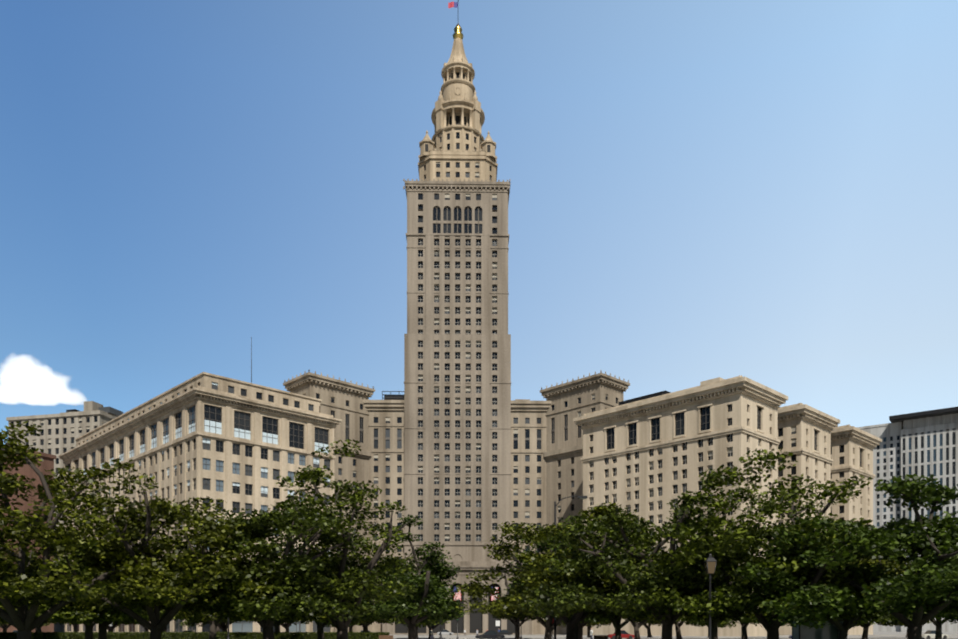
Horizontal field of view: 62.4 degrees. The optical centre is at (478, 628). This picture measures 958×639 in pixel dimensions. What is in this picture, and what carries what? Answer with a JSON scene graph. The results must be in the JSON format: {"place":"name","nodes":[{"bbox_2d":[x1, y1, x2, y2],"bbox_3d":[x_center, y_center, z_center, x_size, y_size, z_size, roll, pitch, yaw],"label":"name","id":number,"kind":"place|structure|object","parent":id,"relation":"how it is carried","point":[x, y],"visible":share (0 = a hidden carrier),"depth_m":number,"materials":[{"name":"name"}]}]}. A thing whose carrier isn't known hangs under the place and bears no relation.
{"place":"outdoors","nodes":[
{"label":"outdoors","id":0,"kind":"place"},
{"bbox_2d":[0,451,55,631],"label":"brick office building","id":1,"kind":"structure","parent":0,"point":[28,471],"depth_m":252.56,"materials":[{"name":"red brick"}]},
{"bbox_2d":[6,401,122,631],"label":"office towers","id":2,"kind":"structure","parent":0,"point":[60,433],"depth_m":297.11,"materials":[{"name":"beige stone"}]},
{"bbox_2d":[379,561,531,634],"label":"building entrance","id":3,"kind":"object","parent":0,"point":[471,624],"depth_m":226.99,"materials":[{"name":"stone"}]},
{"bbox_2d":[454,587,460,600],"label":"flag","id":4,"kind":"object","parent":3,"relation":"attached to","point":[458,596],"visible":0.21,"depth_m":225.87,"materials":[{"name":"multicoloured fabric"}]},
{"bbox_2d":[491,587,498,600],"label":"flag","id":5,"kind":"object","parent":3,"relation":"attached to","point":[494,595],"visible":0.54,"depth_m":226.06,"materials":[{"name":"multicoloured fabric"}]},
{"bbox_2d":[403,0,511,561],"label":"terminal tower","id":6,"kind":"structure","parent":0,"point":[457,418],"depth_m":234.53,"materials":[{"name":"stone"}]},
{"bbox_2d":[448,2,457,7],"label":"flag","id":7,"kind":"object","parent":6,"relation":"attached to","point":[452,4],"visible":1,"depth_m":249.80,"materials":[{"name":"multicoloured fabric"}]},
{"bbox_2d":[0,0,957,443],"label":"sky","id":8,"kind":"structure","parent":0,"point":[765,192],"materials":[{"name":"blue"}]},
{"bbox_2d":[511,399,550,634],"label":"building","id":9,"kind":"structure","parent":0,"point":[528,461],"depth_m":236.16,"materials":[{"name":"beige stone"}]},
{"bbox_2d":[393,632,957,637],"bbox_3d":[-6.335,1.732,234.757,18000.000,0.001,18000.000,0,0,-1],"label":"ground","id":10,"kind":"structure","parent":0,"point":[904,633],"depth_m":175.72,"materials":[{"name":"grey concrete"}]},
{"bbox_2d":[0,621,49,631],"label":"tree","id":11,"kind":"object","parent":10,"relation":"on","point":[4,626],"depth_m":148.24,"materials":[{"name":"green plant"}]},
{"bbox_2d":[7,551,44,638],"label":"tree","id":12,"kind":"object","parent":10,"relation":"on","point":[37,628],"depth_m":104.30,"materials":[{"name":"green plant"}]},
{"bbox_2d":[0,514,60,623],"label":"tree","id":13,"kind":"object","parent":10,"relation":"on","point":[7,543],"visible":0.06,"depth_m":64.06,"materials":[{"name":"green plant"}]},
{"bbox_2d":[15,540,148,638],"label":"tree","id":14,"kind":"object","parent":10,"relation":"on","point":[103,618],"visible":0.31,"depth_m":64.84,"materials":[{"name":"green plant"}]},
{"bbox_2d":[49,620,119,631],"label":"tree","id":15,"kind":"object","parent":10,"relation":"on","point":[75,627],"depth_m":144.28,"materials":[{"name":"green plant"}]},
{"bbox_2d":[29,526,144,638],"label":"tree","id":16,"kind":"object","parent":10,"relation":"on","point":[89,631],"visible":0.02,"depth_m":82.30,"materials":[{"name":"green plant"}]},
{"bbox_2d":[0,421,188,638],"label":"tree","id":17,"kind":"object","parent":10,"relation":"on","point":[17,593],"visible":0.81,"depth_m":43.81,"materials":[{"name":"green plant"}]},
{"bbox_2d":[107,613,149,631],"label":"tree","id":18,"kind":"object","parent":10,"relation":"on","point":[112,627],"depth_m":112.91,"materials":[{"name":"green plant"}]},
{"bbox_2d":[130,561,180,631],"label":"tree","id":19,"kind":"object","parent":10,"relation":"on","point":[164,629],"visible":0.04,"depth_m":108.08,"materials":[{"name":"green plant"}]},
{"bbox_2d":[35,493,297,638],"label":"tree","id":20,"kind":"object","parent":10,"relation":"on","point":[174,600],"visible":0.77,"depth_m":47.31,"materials":[{"name":"green plant"}]},
{"bbox_2d":[58,336,341,632],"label":"building","id":21,"kind":"structure","parent":10,"relation":"on","point":[238,445],"depth_m":197.51,"materials":[{"name":"stone"}]},
{"bbox_2d":[179,619,237,631],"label":"tree","id":22,"kind":"object","parent":10,"relation":"on","point":[183,623],"visible":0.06,"depth_m":141.75,"materials":[{"name":"green plant"}]},
{"bbox_2d":[162,548,263,638],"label":"tree","id":23,"kind":"object","parent":10,"relation":"on","point":[212,621],"visible":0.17,"depth_m":88.11,"materials":[{"name":"green plant"}]},
{"bbox_2d":[182,585,255,631],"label":"tree","id":24,"kind":"object","parent":10,"relation":"on","point":[223,625],"visible":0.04,"depth_m":110.83,"materials":[{"name":"green plant"}]},
{"bbox_2d":[152,497,376,638],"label":"tree","id":25,"kind":"object","parent":10,"relation":"on","point":[292,604],"visible":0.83,"depth_m":49.80,"materials":[{"name":"green plant"}]},
{"bbox_2d":[264,580,295,631],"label":"tree","id":26,"kind":"object","parent":10,"relation":"on","point":[277,628],"depth_m":105.07,"materials":[{"name":"green plant"}]},
{"bbox_2d":[274,618,312,631],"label":"tree","id":27,"kind":"object","parent":10,"relation":"on","point":[286,626],"depth_m":149.11,"materials":[{"name":"green plant"}]},
{"bbox_2d":[279,543,352,638],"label":"tree","id":28,"kind":"object","parent":10,"relation":"on","point":[318,619],"visible":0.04,"depth_m":82.08,"materials":[{"name":"green plant"}]},
{"bbox_2d":[283,370,374,631],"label":"building","id":29,"kind":"structure","parent":10,"relation":"on","point":[342,400],"depth_m":229.62,"materials":[{"name":"stone"}]},
{"bbox_2d":[322,622,371,631],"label":"tree","id":30,"kind":"object","parent":10,"relation":"on","point":[329,624],"visible":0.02,"depth_m":145.34,"materials":[{"name":"green plant"}]},
{"bbox_2d":[276,439,417,638],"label":"tree","id":31,"kind":"object","parent":10,"relation":"on","point":[390,532],"visible":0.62,"depth_m":56.22,"materials":[{"name":"green plant"}]},
{"bbox_2d":[325,583,395,631],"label":"tree","id":32,"kind":"object","parent":10,"relation":"on","point":[365,624],"visible":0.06,"depth_m":110.19,"materials":[{"name":"green plant"}]},
{"bbox_2d":[363,391,403,631],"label":"building","id":33,"kind":"structure","parent":10,"relation":"on","point":[386,444],"depth_m":235.40,"materials":[{"name":"beige stone"}]},
{"bbox_2d":[379,635,392,638],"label":"bench","id":34,"kind":"object","parent":10,"relation":"on","point":[385,636],"visible":1,"depth_m":99.84,"materials":[{"name":"brown wood"}]},
{"bbox_2d":[345,514,467,638],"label":"tree","id":35,"kind":"object","parent":10,"relation":"on","point":[408,612],"visible":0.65,"depth_m":74.90,"materials":[{"name":"green plant"}]},
{"bbox_2d":[376,575,452,638],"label":"tree","id":36,"kind":"object","parent":10,"relation":"on","point":[400,621],"visible":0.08,"depth_m":108.12,"materials":[{"name":"green plant"}]},
{"bbox_2d":[492,524,578,638],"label":"tree","id":37,"kind":"object","parent":10,"relation":"on","point":[548,625],"visible":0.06,"depth_m":76.65,"materials":[{"name":"green plant"}]},
{"bbox_2d":[454,502,687,638],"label":"tree","id":38,"kind":"object","parent":10,"relation":"on","point":[511,605],"visible":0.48,"depth_m":60.26,"materials":[{"name":"green plant"}]},
{"bbox_2d":[554,496,587,638],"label":"street light","id":39,"kind":"object","parent":10,"relation":"on","point":[578,497],"visible":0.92,"depth_m":63.89,"materials":[{"name":"grey metal"}]},
{"bbox_2d":[539,613,621,638],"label":"tree","id":40,"kind":"object","parent":10,"relation":"on","point":[576,627],"visible":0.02,"depth_m":95.76,"materials":[{"name":"green plant"}]},
{"bbox_2d":[559,621,610,637],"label":"tree","id":41,"kind":"object","parent":10,"relation":"on","point":[589,625],"visible":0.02,"depth_m":145.86,"materials":[{"name":"green plant"}]},
{"bbox_2d":[540,371,629,634],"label":"building","id":42,"kind":"structure","parent":10,"relation":"on","point":[570,401],"depth_m":229.86,"materials":[{"name":"stone"}]},
{"bbox_2d":[562,617,611,638],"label":"tree","id":43,"kind":"object","parent":10,"relation":"on","point":[582,623],"depth_m":111.81,"materials":[{"name":"green plant"}]},
{"bbox_2d":[594,635,607,638],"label":"bench","id":44,"kind":"object","parent":10,"relation":"on","point":[600,636],"visible":1,"depth_m":100.33,"materials":[{"name":"brown wood"}]},
{"bbox_2d":[571,551,676,638],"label":"tree","id":45,"kind":"object","parent":10,"relation":"on","point":[617,625],"depth_m":91.88,"materials":[{"name":"green plant"}]},
{"bbox_2d":[624,618,652,637],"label":"tree","id":46,"kind":"object","parent":10,"relation":"on","point":[649,635],"visible":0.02,"depth_m":150.23,"materials":[{"name":"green plant"}]},
{"bbox_2d":[625,611,678,638],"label":"tree","id":47,"kind":"object","parent":10,"relation":"on","point":[636,626],"visible":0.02,"depth_m":110.00,"materials":[{"name":"green plant"}]},
{"bbox_2d":[520,490,812,638],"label":"tree","id":48,"kind":"object","parent":10,"relation":"on","point":[690,580],"visible":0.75,"depth_m":49.66,"materials":[{"name":"green plant"}]},
{"bbox_2d":[643,617,699,638],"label":"tree","id":49,"kind":"object","parent":10,"relation":"on","point":[678,625],"depth_m":112.13,"materials":[{"name":"green plant"}]},
{"bbox_2d":[646,563,755,638],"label":"tree","id":50,"kind":"object","parent":10,"relation":"on","point":[714,629],"visible":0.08,"depth_m":86.06,"materials":[{"name":"green plant"}]},
{"bbox_2d":[684,618,735,637],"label":"tree","id":51,"kind":"object","parent":10,"relation":"on","point":[723,624],"visible":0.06,"depth_m":144.82,"materials":[{"name":"green plant"}]},
{"bbox_2d":[704,554,716,638],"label":"lamp post","id":52,"kind":"object","parent":10,"relation":"on","point":[710,561],"visible":0.98,"depth_m":44.99,"materials":[{"name":"black metal"}]},
{"bbox_2d":[573,375,881,635],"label":"building","id":53,"kind":"structure","parent":10,"relation":"on","point":[646,457],"depth_m":193.73,"materials":[{"name":"beige stone"}]},
{"bbox_2d":[689,560,791,638],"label":"tree","id":54,"kind":"object","parent":10,"relation":"on","point":[744,622],"visible":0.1,"depth_m":105.93,"materials":[{"name":"green plant"}]},
{"bbox_2d":[618,447,886,638],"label":"tree","id":55,"kind":"object","parent":10,"relation":"on","point":[766,508],"visible":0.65,"depth_m":46.65,"materials":[{"name":"green plant"}]},
{"bbox_2d":[792,618,843,638],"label":"bus shelter","id":56,"kind":"object","parent":10,"relation":"on","point":[827,631],"visible":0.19,"depth_m":76.00,"materials":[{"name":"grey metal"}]},
{"bbox_2d":[737,474,957,638],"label":"tree","id":57,"kind":"object","parent":10,"relation":"on","point":[919,593],"visible":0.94,"depth_m":42.48,"materials":[{"name":"green plant"}]},
{"bbox_2d":[790,565,912,622],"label":"tree","id":58,"kind":"object","parent":10,"relation":"on","point":[881,619],"depth_m":77.51,"materials":[{"name":"green plant"}]},
{"bbox_2d":[803,530,917,638],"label":"tree","id":59,"kind":"object","parent":10,"relation":"on","point":[845,627],"visible":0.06,"depth_m":65.14,"materials":[{"name":"green plant"}]},
{"bbox_2d":[837,616,902,638],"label":"tree","id":60,"kind":"object","parent":10,"relation":"on","point":[865,624],"visible":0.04,"depth_m":110.17,"materials":[{"name":"green plant"}]},
{"bbox_2d":[879,619,930,637],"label":"tree","id":61,"kind":"object","parent":10,"relation":"on","point":[928,622],"depth_m":151.33,"materials":[{"name":"green plant"}]},
{"bbox_2d":[857,407,957,631],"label":"building","id":62,"kind":"structure","parent":10,"relation":"on","point":[923,443],"depth_m":438.30,"materials":[{"name":"white concrete"}]},
{"bbox_2d":[906,555,946,638],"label":"tree","id":63,"kind":"object","parent":10,"relation":"on","point":[938,625],"visible":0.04,"depth_m":102.59,"materials":[{"name":"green plant"}]},
{"bbox_2d":[923,525,957,623],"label":"tree","id":64,"kind":"object","parent":10,"relation":"on","point":[952,617],"visible":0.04,"depth_m":60.61,"materials":[{"name":"green plant"}]},
{"bbox_2d":[393,635,957,638],"bbox_3d":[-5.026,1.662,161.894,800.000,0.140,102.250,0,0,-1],"label":"road","id":65,"kind":"structure","parent":0,"point":[654,638],"depth_m":136.04,"materials":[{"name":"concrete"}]},
{"bbox_2d":[416,568,461,638],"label":"tree","id":66,"kind":"object","parent":65,"relation":"on","point":[433,627],"depth_m":127.48,"materials":[{"name":"green plant"}]},
{"bbox_2d":[437,630,453,634],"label":"car","id":67,"kind":"object","parent":65,"relation":"on","point":[445,632],"visible":0.83,"depth_m":207.86,"materials":[{"name":"grey paint"}]},
{"bbox_2d":[475,630,504,638],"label":"car","id":68,"kind":"object","parent":65,"relation":"on","point":[490,634],"visible":1,"depth_m":121.05,"materials":[{"name":"black paint"}]},
{"bbox_2d":[497,630,512,634],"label":"car","id":69,"kind":"object","parent":65,"relation":"on","point":[503,632],"visible":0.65,"depth_m":200.13,"materials":[{"name":"grey paint"}]},
{"bbox_2d":[490,577,545,638],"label":"tree","id":70,"kind":"object","parent":65,"relation":"on","point":[514,621],"visible":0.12,"depth_m":125.71,"materials":[{"name":"green plant"}]},
{"bbox_2d":[608,630,633,638],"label":"car","id":71,"kind":"object","parent":65,"relation":"on","point":[624,634],"visible":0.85,"depth_m":129.95,"materials":[{"name":"red paint"}]},
{"bbox_2d":[921,630,948,638],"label":"car","id":72,"kind":"object","parent":65,"relation":"on","point":[928,634],"visible":0.71,"depth_m":130.63,"materials":[{"name":"beige paint"}]},
{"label":"lawn","id":73,"kind":"structure","parent":0,"visible":0},
{"bbox_2d":[0,631,389,638],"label":"hedge","id":74,"kind":"object","parent":73,"relation":"on","point":[195,635],"visible":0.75,"depth_m":104.60,"materials":[{"name":"green plant"}]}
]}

